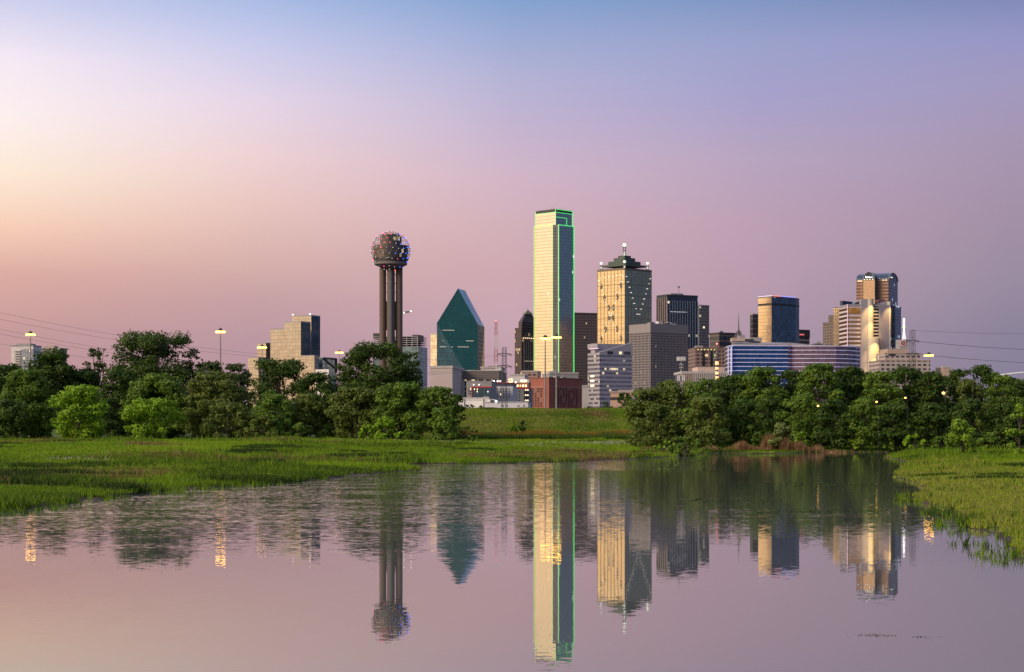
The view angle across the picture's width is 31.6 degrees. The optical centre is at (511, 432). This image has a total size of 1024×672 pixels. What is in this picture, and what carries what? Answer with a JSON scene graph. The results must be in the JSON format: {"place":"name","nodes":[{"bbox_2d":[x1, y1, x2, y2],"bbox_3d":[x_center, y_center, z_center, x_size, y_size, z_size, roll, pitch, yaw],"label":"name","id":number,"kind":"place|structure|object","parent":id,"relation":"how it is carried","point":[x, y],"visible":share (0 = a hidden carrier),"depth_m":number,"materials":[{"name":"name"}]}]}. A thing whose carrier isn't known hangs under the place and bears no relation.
{"place":"outdoors","nodes":[
{"label":"outdoors","id":0,"kind":"place"},
{"bbox_2d":[11,344,41,389],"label":"apartment tower","id":1,"kind":"structure","parent":0,"point":[20,356],"depth_m":2597.31,"materials":[{"name":"white concrete"}]},
{"bbox_2d":[248,313,336,407],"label":"stepped hotel","id":2,"kind":"structure","parent":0,"point":[297,337],"depth_m":1708.96,"materials":[{"name":"concrete"}]},
{"bbox_2d":[437,289,483,369],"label":"prism tower","id":3,"kind":"structure","parent":0,"point":[460,330],"depth_m":1654.30,"materials":[{"name":"teal glass"}]},
{"bbox_2d":[0,452,1023,671],"bbox_3d":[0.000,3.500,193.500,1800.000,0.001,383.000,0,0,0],"label":"water","id":4,"kind":"structure","parent":0,"point":[620,565],"depth_m":44.18,"materials":[{"name":"purple liquid"}]},
{"bbox_2d":[669,481,942,637],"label":"floating weed","id":5,"kind":"object","parent":4,"relation":"on","point":[809,511],"visible":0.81,"depth_m":93.46,"materials":[{"name":"green plant"}]},
{"bbox_2d":[0,0,1023,404],"label":"sky","id":6,"kind":"structure","parent":0,"point":[200,167],"materials":[{"name":"purple"}]},
{"bbox_2d":[0,409,1023,559],"bbox_3d":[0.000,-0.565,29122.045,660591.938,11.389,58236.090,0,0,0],"label":"ground","id":7,"kind":"structure","parent":0,"point":[54,433],"depth_m":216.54,"materials":[{"name":"green plant"}]},
{"bbox_2d":[0,362,27,438],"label":"tree","id":8,"kind":"object","parent":7,"relation":"on","point":[5,370],"visible":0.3,"depth_m":383.25,"materials":[{"name":"green plant"}]},
{"bbox_2d":[0,399,33,437],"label":"tree","id":9,"kind":"object","parent":7,"relation":"on","point":[13,418],"visible":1,"depth_m":358.99,"materials":[{"name":"green plant"}]},
{"bbox_2d":[0,368,55,438],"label":"tree","id":10,"kind":"object","parent":7,"relation":"on","point":[32,396],"visible":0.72,"depth_m":368.45,"materials":[{"name":"green plant"}]},
{"bbox_2d":[24,347,79,438],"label":"tree","id":11,"kind":"object","parent":7,"relation":"on","point":[48,362],"visible":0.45,"depth_m":386.19,"materials":[{"name":"green plant"}]},
{"bbox_2d":[46,384,109,438],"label":"bush","id":12,"kind":"object","parent":7,"relation":"on","point":[73,422],"visible":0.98,"depth_m":354.13,"materials":[{"name":"green plant"}]},
{"bbox_2d":[53,367,103,423],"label":"tree","id":13,"kind":"object","parent":7,"relation":"on","point":[86,375],"visible":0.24,"depth_m":390.03,"materials":[{"name":"green plant"}]},
{"bbox_2d":[82,347,108,398],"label":"tree","id":14,"kind":"object","parent":7,"relation":"on","point":[97,365],"visible":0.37,"depth_m":399.76,"materials":[{"name":"green plant"}]},
{"bbox_2d":[96,397,128,437],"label":"tree","id":15,"kind":"object","parent":7,"relation":"on","point":[114,426],"visible":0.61,"depth_m":371.07,"materials":[{"name":"green plant"}]},
{"bbox_2d":[96,367,137,437],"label":"tree","id":16,"kind":"object","parent":7,"relation":"on","point":[122,379],"visible":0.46,"depth_m":383.17,"materials":[{"name":"green plant"}]},
{"bbox_2d":[103,329,195,410],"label":"tall tree","id":17,"kind":"object","parent":7,"relation":"on","point":[158,350],"visible":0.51,"depth_m":395.45,"materials":[{"name":"green plant"}]},
{"bbox_2d":[118,397,187,438],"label":"bush","id":18,"kind":"object","parent":7,"relation":"on","point":[149,406],"visible":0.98,"depth_m":350.72,"materials":[{"name":"green plant"}]},
{"bbox_2d":[119,372,193,438],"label":"tree","id":19,"kind":"object","parent":7,"relation":"on","point":[149,385],"visible":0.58,"depth_m":375.60,"materials":[{"name":"green plant"}]},
{"bbox_2d":[184,348,204,437],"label":"tree","id":20,"kind":"object","parent":7,"relation":"on","point":[194,354],"visible":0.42,"depth_m":398.59,"materials":[{"name":"green plant"}]},
{"bbox_2d":[188,360,224,437],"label":"tree","id":21,"kind":"object","parent":7,"relation":"on","point":[214,367],"visible":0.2,"depth_m":394.16,"materials":[{"name":"green plant"}]},
{"bbox_2d":[178,370,257,437],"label":"tree","id":22,"kind":"object","parent":7,"relation":"on","point":[209,386],"visible":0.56,"depth_m":369.68,"materials":[{"name":"green plant"}]},
{"bbox_2d":[199,401,255,438],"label":"bush","id":23,"kind":"object","parent":7,"relation":"on","point":[238,423],"visible":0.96,"depth_m":354.81,"materials":[{"name":"green plant"}]},
{"bbox_2d":[222,363,256,436],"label":"tree","id":24,"kind":"object","parent":7,"relation":"on","point":[246,380],"visible":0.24,"depth_m":395.53,"materials":[{"name":"green plant"}]},
{"bbox_2d":[243,415,277,436],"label":"bush","id":25,"kind":"object","parent":7,"relation":"on","point":[255,422],"visible":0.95,"depth_m":351.42,"materials":[{"name":"green plant"}]},
{"bbox_2d":[249,389,297,436],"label":"tree","id":26,"kind":"object","parent":7,"relation":"on","point":[288,413],"visible":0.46,"depth_m":364.56,"materials":[{"name":"green plant"}]},
{"bbox_2d":[259,394,290,434],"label":"bush","id":27,"kind":"object","parent":7,"relation":"on","point":[272,400],"visible":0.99,"depth_m":354.25,"materials":[{"name":"green plant"}]},
{"bbox_2d":[250,358,309,435],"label":"tree","id":28,"kind":"object","parent":7,"relation":"on","point":[287,368],"visible":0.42,"depth_m":386.46,"materials":[{"name":"green plant"}]},
{"bbox_2d":[289,392,328,437],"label":"tree","id":29,"kind":"object","parent":7,"relation":"on","point":[314,402],"visible":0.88,"depth_m":368.54,"materials":[{"name":"green plant"}]},
{"bbox_2d":[292,371,337,437],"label":"tree","id":30,"kind":"object","parent":7,"relation":"on","point":[323,387],"visible":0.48,"depth_m":382.90,"materials":[{"name":"green plant"}]},
{"bbox_2d":[331,357,366,436],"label":"tree","id":31,"kind":"object","parent":7,"relation":"on","point":[341,378],"visible":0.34,"depth_m":385.01,"materials":[{"name":"green plant"}]},
{"bbox_2d":[40,438,664,461],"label":"white wildflowers","id":32,"kind":"object","parent":7,"relation":"on","point":[448,440],"visible":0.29,"depth_m":339.45,"materials":[{"name":"plant"}]},
{"bbox_2d":[323,386,388,438],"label":"willow","id":33,"kind":"object","parent":7,"relation":"on","point":[346,403],"visible":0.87,"depth_m":365.26,"materials":[{"name":"green plant"}]},
{"bbox_2d":[337,340,422,422],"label":"tall tree","id":34,"kind":"object","parent":7,"relation":"on","point":[365,352],"visible":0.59,"depth_m":380.86,"materials":[{"name":"green plant"}]},
{"bbox_2d":[372,415,396,439],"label":"bush","id":35,"kind":"object","parent":7,"relation":"on","point":[388,422],"visible":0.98,"depth_m":348.88,"materials":[{"name":"green plant"}]},
{"bbox_2d":[371,231,410,372],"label":"observation tower","id":36,"kind":"structure","parent":7,"relation":"on","point":[390,254],"depth_m":1533.93,"materials":[{"name":"concrete"}]},
{"bbox_2d":[373,333,426,391],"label":"unfinished tower","id":37,"kind":"structure","parent":7,"relation":"on","point":[412,343],"depth_m":1759.54,"materials":[{"name":"grey concrete"}]},
{"bbox_2d":[369,380,432,438],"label":"willow","id":38,"kind":"object","parent":7,"relation":"on","point":[397,400],"visible":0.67,"depth_m":362.00,"materials":[{"name":"green plant"}]},
{"bbox_2d":[392,351,423,437],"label":"tree","id":39,"kind":"object","parent":7,"relation":"on","point":[416,377],"visible":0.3,"depth_m":386.03,"materials":[{"name":"green plant"}]},
{"bbox_2d":[407,413,428,439],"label":"bush","id":40,"kind":"object","parent":7,"relation":"on","point":[413,426],"visible":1,"depth_m":353.16,"materials":[{"name":"green plant"}]},
{"bbox_2d":[430,333,436,365],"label":"slim tower","id":41,"kind":"structure","parent":7,"relation":"on","point":[433,349],"depth_m":1903.02,"materials":[{"name":"mirror"}]},
{"bbox_2d":[413,385,463,439],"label":"willow","id":42,"kind":"object","parent":7,"relation":"on","point":[432,396],"visible":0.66,"depth_m":360.44,"materials":[{"name":"green plant"}]},
{"bbox_2d":[425,407,457,440],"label":"bush","id":43,"kind":"object","parent":7,"relation":"on","point":[444,419],"visible":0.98,"depth_m":350.77,"materials":[{"name":"green plant"}]},
{"bbox_2d":[430,366,463,404],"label":"windowless block","id":44,"kind":"structure","parent":7,"relation":"on","point":[452,378],"depth_m":1249.60,"materials":[{"name":"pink concrete"}]},
{"bbox_2d":[458,396,493,407],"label":"white warehouse","id":45,"kind":"structure","parent":7,"relation":"on","point":[476,402],"depth_m":719.66,"materials":[{"name":"paint"}]},
{"bbox_2d":[466,381,496,399],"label":"grey hotel","id":46,"kind":"structure","parent":7,"relation":"on","point":[477,389],"depth_m":899.39,"materials":[{"name":"concrete"}]},
{"bbox_2d":[462,370,504,397],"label":"long hall","id":47,"kind":"structure","parent":7,"relation":"on","point":[484,375],"depth_m":1298.69,"materials":[{"name":"concrete"}]},
{"bbox_2d":[497,347,510,407],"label":"lattice pylon","id":48,"kind":"object","parent":7,"relation":"on","point":[505,368],"visible":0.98,"depth_m":466.29,"materials":[{"name":"metal"}]},
{"bbox_2d":[493,380,516,401],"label":"white hotel","id":49,"kind":"structure","parent":7,"relation":"on","point":[511,391],"depth_m":929.62,"materials":[{"name":"grey concrete"}]},
{"bbox_2d":[484,400,530,407],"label":"white shed","id":50,"kind":"structure","parent":7,"relation":"on","point":[493,403],"depth_m":699.56,"materials":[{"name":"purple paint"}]},
{"bbox_2d":[0,407,1023,491],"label":"weed clumps","id":51,"kind":"object","parent":7,"relation":"on","point":[29,476],"visible":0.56,"depth_m":133.45,"materials":[{"name":"green plant"}]},
{"bbox_2d":[0,476,1023,563],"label":"shore sedge","id":52,"kind":"object","parent":7,"relation":"on","point":[937,522],"visible":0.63,"depth_m":77.46,"materials":[{"name":"green plant"}]},
{"bbox_2d":[509,379,532,406],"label":"terrace building","id":53,"kind":"structure","parent":7,"relation":"on","point":[524,391],"depth_m":999.66,"materials":[{"name":"concrete"}]},
{"bbox_2d":[328,407,754,437],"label":"levee grass","id":54,"kind":"structure","parent":7,"relation":"on","point":[484,420],"depth_m":433.06,"materials":[{"name":"green plant"}]},
{"bbox_2d":[534,207,573,377],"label":"green edged tower","id":55,"kind":"structure","parent":7,"relation":"on","point":[553,272],"depth_m":2249.01,"materials":[{"name":"glass"}]},
{"bbox_2d":[528,376,581,408],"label":"brick block","id":56,"kind":"structure","parent":7,"relation":"on","point":[569,393],"depth_m":1158.43,"materials":[{"name":"red brick"}]},
{"bbox_2d":[457,428,682,439],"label":"wildflower strip","id":57,"kind":"object","parent":7,"relation":"on","point":[554,435],"visible":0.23,"depth_m":376.61,"materials":[{"name":"green plant"}]},
{"bbox_2d":[574,312,596,384],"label":"brown tower","id":58,"kind":"structure","parent":7,"relation":"on","point":[585,329],"depth_m":2506.29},
{"bbox_2d":[587,343,631,407],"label":"sloped roof office","id":59,"kind":"structure","parent":7,"relation":"on","point":[612,357],"depth_m":1608.21,"materials":[{"name":"grey concrete"}]},
{"bbox_2d":[610,391,632,407],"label":"peach block","id":60,"kind":"structure","parent":7,"relation":"on","point":[614,395],"depth_m":1049.82,"materials":[{"name":"concrete"}]},
{"bbox_2d":[597,243,651,343],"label":"skyscraper","id":61,"kind":"structure","parent":7,"relation":"on","point":[624,293],"depth_m":2015.86,"materials":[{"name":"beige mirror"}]},
{"bbox_2d":[623,387,663,441],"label":"tree","id":62,"kind":"object","parent":7,"relation":"on","point":[637,407],"visible":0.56,"depth_m":348.50,"materials":[{"name":"green plant"}]},
{"bbox_2d":[633,403,680,446],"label":"tree","id":63,"kind":"object","parent":7,"relation":"on","point":[651,436],"visible":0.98,"depth_m":329.22,"materials":[{"name":"green plant"}]},
{"bbox_2d":[629,321,688,405],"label":"grid office","id":64,"kind":"structure","parent":7,"relation":"on","point":[658,348],"depth_m":1912.45,"materials":[{"name":"grey concrete"}]},
{"bbox_2d":[642,379,696,437],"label":"tree","id":65,"kind":"object","parent":7,"relation":"on","point":[668,391],"visible":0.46,"depth_m":349.92,"materials":[{"name":"green plant"}]},
{"bbox_2d":[658,423,681,446],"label":"bush","id":66,"kind":"object","parent":7,"relation":"on","point":[672,426],"visible":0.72,"depth_m":329.31,"materials":[{"name":"green plant"}]},
{"bbox_2d":[656,286,697,348],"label":"striped tower","id":67,"kind":"structure","parent":7,"relation":"on","point":[678,308],"depth_m":2161.70,"materials":[{"name":"blue glass"}]},
{"bbox_2d":[666,436,703,455],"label":"shrub","id":68,"kind":"object","parent":7,"relation":"on","point":[682,447],"visible":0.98,"depth_m":268.14,"materials":[{"name":"green plant"}]},
{"bbox_2d":[675,377,723,442],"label":"tree","id":69,"kind":"object","parent":7,"relation":"on","point":[699,387],"visible":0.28,"depth_m":348.96,"materials":[{"name":"green plant"}]},
{"bbox_2d":[674,367,726,405],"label":"finned hall","id":70,"kind":"structure","parent":7,"relation":"on","point":[694,374],"depth_m":1350.38,"materials":[{"name":"white concrete"}]},
{"bbox_2d":[698,305,709,346],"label":"banded tower","id":71,"kind":"structure","parent":7,"relation":"on","point":[703,325],"depth_m":2403.51,"materials":[{"name":"glass"}]},
{"bbox_2d":[679,395,732,447],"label":"tree","id":72,"kind":"object","parent":7,"relation":"on","point":[712,414],"visible":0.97,"depth_m":328.96,"materials":[{"name":"green plant"}]},
{"bbox_2d":[688,346,725,370],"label":"brown slab","id":73,"kind":"structure","parent":7,"relation":"on","point":[700,356],"depth_m":1750.98,"materials":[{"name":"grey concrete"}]},
{"bbox_2d":[709,331,736,370],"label":"dark office","id":74,"kind":"structure","parent":7,"relation":"on","point":[721,338],"depth_m":2305.76,"materials":[{"name":"concrete"}]},
{"bbox_2d":[713,371,757,442],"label":"tree","id":75,"kind":"object","parent":7,"relation":"on","point":[731,384],"visible":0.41,"depth_m":349.02,"materials":[{"name":"green plant"}]},
{"bbox_2d":[722,398,761,445],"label":"tree","id":76,"kind":"object","parent":7,"relation":"on","point":[746,406],"visible":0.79,"depth_m":333.19,"materials":[{"name":"green plant"}]},
{"bbox_2d":[750,314,757,336],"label":"dark tower","id":77,"kind":"structure","parent":7,"relation":"on","point":[753,325],"depth_m":2402.25,"materials":[{"name":"black glass"}]},
{"bbox_2d":[732,366,789,436],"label":"tree","id":78,"kind":"object","parent":7,"relation":"on","point":[756,387],"visible":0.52,"depth_m":346.41,"materials":[{"name":"green plant"}]},
{"bbox_2d":[747,397,785,446],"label":"tree","id":79,"kind":"object","parent":7,"relation":"on","point":[767,422],"visible":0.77,"depth_m":327.08,"materials":[{"name":"green plant"}]},
{"bbox_2d":[701,432,853,452],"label":"dry reeds","id":80,"kind":"object","parent":7,"relation":"on","point":[784,445],"visible":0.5,"depth_m":311.96,"materials":[{"name":"plant"}]},
{"bbox_2d":[758,295,798,343],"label":"gold flanked tower","id":81,"kind":"structure","parent":7,"relation":"on","point":[778,319],"depth_m":2060.61,"materials":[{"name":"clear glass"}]},
{"bbox_2d":[768,422,793,446],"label":"bush","id":82,"kind":"object","parent":7,"relation":"on","point":[784,429],"visible":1,"depth_m":312.62,"materials":[{"name":"green plant"}]},
{"bbox_2d":[771,369,808,424],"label":"tree","id":83,"kind":"object","parent":7,"relation":"on","point":[789,375],"visible":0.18,"depth_m":350.59,"materials":[{"name":"green plant"}]},
{"bbox_2d":[724,337,860,407],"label":"banded hotel","id":84,"kind":"structure","parent":7,"relation":"on","point":[750,352],"depth_m":1557.13,"materials":[{"name":"blue glass"}]},
{"bbox_2d":[777,392,818,446],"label":"tree","id":85,"kind":"object","parent":7,"relation":"on","point":[803,402],"visible":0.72,"depth_m":324.69,"materials":[{"name":"green plant"}]},
{"bbox_2d":[791,362,845,445],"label":"tall tree","id":86,"kind":"object","parent":7,"relation":"on","point":[814,374],"visible":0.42,"depth_m":342.57,"materials":[{"name":"green plant"}]},
{"bbox_2d":[811,399,858,449],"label":"tree","id":87,"kind":"object","parent":7,"relation":"on","point":[837,434],"visible":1,"depth_m":322.95,"materials":[{"name":"green plant"}]},
{"bbox_2d":[823,301,852,345],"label":"stepped tower","id":88,"kind":"structure","parent":7,"relation":"on","point":[831,332],"depth_m":2264.29,"materials":[{"name":"beige concrete"}]},
{"bbox_2d":[825,365,872,444],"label":"tree","id":89,"kind":"object","parent":7,"relation":"on","point":[854,384],"visible":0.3,"depth_m":346.32,"materials":[{"name":"green plant"}]},
{"bbox_2d":[843,398,883,449],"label":"tree","id":90,"kind":"object","parent":7,"relation":"on","point":[859,429],"visible":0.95,"depth_m":322.68,"materials":[{"name":"green plant"}]},
{"bbox_2d":[858,370,905,445],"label":"tree","id":91,"kind":"object","parent":7,"relation":"on","point":[894,393],"visible":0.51,"depth_m":344.53,"materials":[{"name":"green plant"}]},
{"bbox_2d":[874,403,920,451],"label":"tree","id":92,"kind":"object","parent":7,"relation":"on","point":[890,430],"visible":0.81,"depth_m":322.98,"materials":[{"name":"green plant"}]},
{"bbox_2d":[886,365,926,444],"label":"tree","id":93,"kind":"object","parent":7,"relation":"on","point":[910,374],"visible":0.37,"depth_m":349.11,"materials":[{"name":"green plant"}]},
{"bbox_2d":[903,402,950,448],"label":"tree","id":94,"kind":"object","parent":7,"relation":"on","point":[928,418],"visible":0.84,"depth_m":320.90,"materials":[{"name":"green plant"}]},
{"bbox_2d":[914,370,956,443],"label":"tree","id":95,"kind":"object","parent":7,"relation":"on","point":[932,393],"visible":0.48,"depth_m":347.12,"materials":[{"name":"green plant"}]},
{"bbox_2d":[945,418,976,453],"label":"bush","id":96,"kind":"object","parent":7,"relation":"on","point":[966,436],"visible":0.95,"depth_m":239.47,"materials":[{"name":"green plant"}]},
{"bbox_2d":[943,368,981,428],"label":"tree","id":97,"kind":"object","parent":7,"relation":"on","point":[955,376],"visible":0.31,"depth_m":351.09,"materials":[{"name":"green plant"}]},
{"bbox_2d":[948,378,989,445],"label":"tree","id":98,"kind":"object","parent":7,"relation":"on","point":[966,385],"visible":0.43,"depth_m":339.02,"materials":[{"name":"green plant"}]},
{"bbox_2d":[947,398,994,447],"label":"tree","id":99,"kind":"object","parent":7,"relation":"on","point":[971,404],"visible":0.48,"depth_m":319.02,"materials":[{"name":"green plant"}]},
{"bbox_2d":[964,364,996,433],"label":"tall tree","id":100,"kind":"object","parent":7,"relation":"on","point":[980,370],"visible":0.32,"depth_m":353.05,"materials":[{"name":"green plant"}]},
{"bbox_2d":[975,432,999,448],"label":"bush","id":101,"kind":"object","parent":7,"relation":"on","point":[988,436],"visible":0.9,"depth_m":289.54,"materials":[{"name":"green plant"}]},
{"bbox_2d":[981,402,1018,448],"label":"tree","id":102,"kind":"object","parent":7,"relation":"on","point":[1004,410],"visible":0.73,"depth_m":316.70,"materials":[{"name":"green plant"}]},
{"bbox_2d":[982,374,1023,438],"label":"tree","id":103,"kind":"object","parent":7,"relation":"on","point":[995,397],"visible":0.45,"depth_m":345.45,"materials":[{"name":"green plant"}]},
{"bbox_2d":[1003,403,1023,454],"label":"bush","id":104,"kind":"object","parent":7,"relation":"on","point":[1019,407],"visible":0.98,"depth_m":234.72,"materials":[{"name":"green plant"}]},
{"bbox_2d":[515,310,533,373],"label":"pyramid tower","id":105,"kind":"structure","parent":0,"point":[524,339],"depth_m":2356.80,"materials":[{"name":"brown glass"}]},
{"bbox_2d":[839,299,890,371],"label":"white slab tower","id":106,"kind":"structure","parent":0,"point":[864,324],"depth_m":1951.10,"materials":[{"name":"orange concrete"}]},
{"bbox_2d":[856,272,900,348],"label":"vaulted tower","id":107,"kind":"structure","parent":0,"point":[871,285],"depth_m":2312.22,"materials":[{"name":"stone"}]},
{"bbox_2d":[869,318,930,398],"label":"terraced block","id":108,"kind":"structure","parent":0,"point":[887,363],"depth_m":1703.80,"materials":[{"name":"beige concrete"}]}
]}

